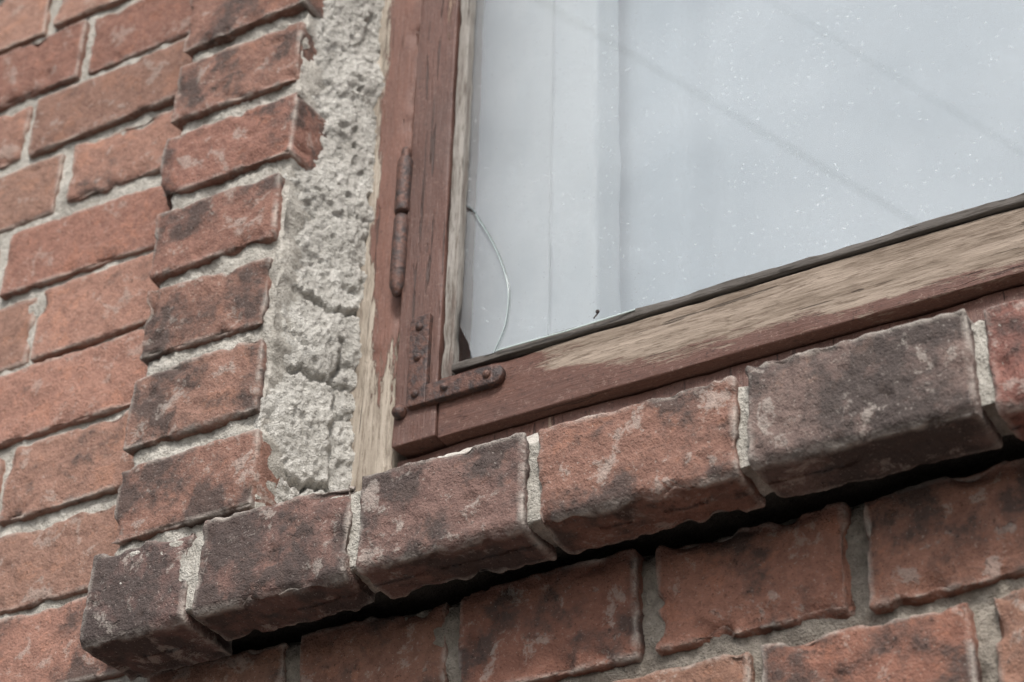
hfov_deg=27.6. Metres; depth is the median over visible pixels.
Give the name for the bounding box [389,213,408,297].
hinge lower knuckle
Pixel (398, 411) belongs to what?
corner bolt
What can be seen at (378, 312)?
frame jamb
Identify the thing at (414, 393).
bracket rivet
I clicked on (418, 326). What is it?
bracket rivet
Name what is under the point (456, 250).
glazing bead side
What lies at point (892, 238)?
glazing bead bottom
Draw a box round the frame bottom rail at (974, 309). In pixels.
[397,286,1023,466]
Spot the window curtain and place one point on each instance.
(755, 136)
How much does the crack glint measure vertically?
0.158 m
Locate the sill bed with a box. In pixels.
[232,435,1023,654]
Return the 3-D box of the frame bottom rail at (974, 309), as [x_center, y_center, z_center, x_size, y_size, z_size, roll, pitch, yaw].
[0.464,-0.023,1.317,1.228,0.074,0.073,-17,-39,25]
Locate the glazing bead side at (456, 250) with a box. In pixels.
[441,0,475,377]
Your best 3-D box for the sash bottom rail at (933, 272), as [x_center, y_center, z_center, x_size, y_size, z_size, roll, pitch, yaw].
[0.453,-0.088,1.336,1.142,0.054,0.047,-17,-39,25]
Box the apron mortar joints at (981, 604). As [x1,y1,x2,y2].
[285,504,1023,681]
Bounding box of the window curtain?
[618,0,1023,312]
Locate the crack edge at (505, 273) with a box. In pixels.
[466,205,509,351]
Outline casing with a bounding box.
[470,0,554,358]
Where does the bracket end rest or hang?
attached to the corner bracket plate
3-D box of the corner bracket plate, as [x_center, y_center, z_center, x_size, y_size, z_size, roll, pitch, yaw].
[-0.045,0.008,1.576,0.076,0.083,0.008,-17,-39,25]
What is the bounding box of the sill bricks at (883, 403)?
[79,299,1023,680]
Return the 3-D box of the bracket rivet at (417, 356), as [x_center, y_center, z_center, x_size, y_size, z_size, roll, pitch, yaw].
[-0.072,0.012,1.587,0.007,0.007,0.005,-17,-39,25]
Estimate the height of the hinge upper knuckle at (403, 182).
0.070 m
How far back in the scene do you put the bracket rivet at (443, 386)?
1.55 m
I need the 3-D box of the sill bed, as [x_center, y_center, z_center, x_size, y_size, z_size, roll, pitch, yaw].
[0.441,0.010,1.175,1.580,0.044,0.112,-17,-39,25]
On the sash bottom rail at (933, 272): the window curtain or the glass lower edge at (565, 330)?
the glass lower edge at (565, 330)
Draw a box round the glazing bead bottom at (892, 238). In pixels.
[452,193,1023,374]
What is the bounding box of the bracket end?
[492,364,505,386]
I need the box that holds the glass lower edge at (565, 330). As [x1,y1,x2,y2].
[496,309,634,350]
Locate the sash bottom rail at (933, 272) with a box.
[438,207,1023,446]
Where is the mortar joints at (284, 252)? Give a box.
[0,0,864,681]
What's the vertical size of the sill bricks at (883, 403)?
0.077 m
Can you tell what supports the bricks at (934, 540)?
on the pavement
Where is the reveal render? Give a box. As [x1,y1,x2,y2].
[253,0,385,503]
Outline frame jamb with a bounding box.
[349,0,421,491]
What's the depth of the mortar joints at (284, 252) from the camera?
1.68 m
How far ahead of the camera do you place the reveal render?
1.67 m
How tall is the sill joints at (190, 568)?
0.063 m
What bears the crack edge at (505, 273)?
attached to the glass
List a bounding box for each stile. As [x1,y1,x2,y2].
[392,0,484,458]
[548,0,620,334]
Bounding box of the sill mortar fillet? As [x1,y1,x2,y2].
[438,320,984,457]
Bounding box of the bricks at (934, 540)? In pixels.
[0,0,1023,681]
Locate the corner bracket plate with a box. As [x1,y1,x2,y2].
[406,313,494,409]
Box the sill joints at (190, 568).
[120,320,1013,633]
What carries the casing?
attached to the frame bottom rail at (974, 309)
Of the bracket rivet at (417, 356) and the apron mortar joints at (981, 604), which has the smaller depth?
the apron mortar joints at (981, 604)
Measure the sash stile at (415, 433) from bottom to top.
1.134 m
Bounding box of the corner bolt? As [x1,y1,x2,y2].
[391,404,406,419]
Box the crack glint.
[475,214,508,352]
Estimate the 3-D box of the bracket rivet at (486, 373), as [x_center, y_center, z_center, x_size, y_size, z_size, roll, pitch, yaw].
[-0.019,0.024,1.541,0.007,0.007,0.005,-17,-39,25]
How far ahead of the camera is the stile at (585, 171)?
1.70 m
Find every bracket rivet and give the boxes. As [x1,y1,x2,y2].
[410,389,418,397]
[413,353,421,360]
[415,323,422,330]
[439,382,447,390]
[482,370,490,377]
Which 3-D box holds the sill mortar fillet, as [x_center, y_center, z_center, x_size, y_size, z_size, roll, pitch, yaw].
[0.407,-0.034,1.216,1.340,0.079,0.150,-17,-39,25]
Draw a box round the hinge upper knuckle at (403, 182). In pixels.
[394,146,412,214]

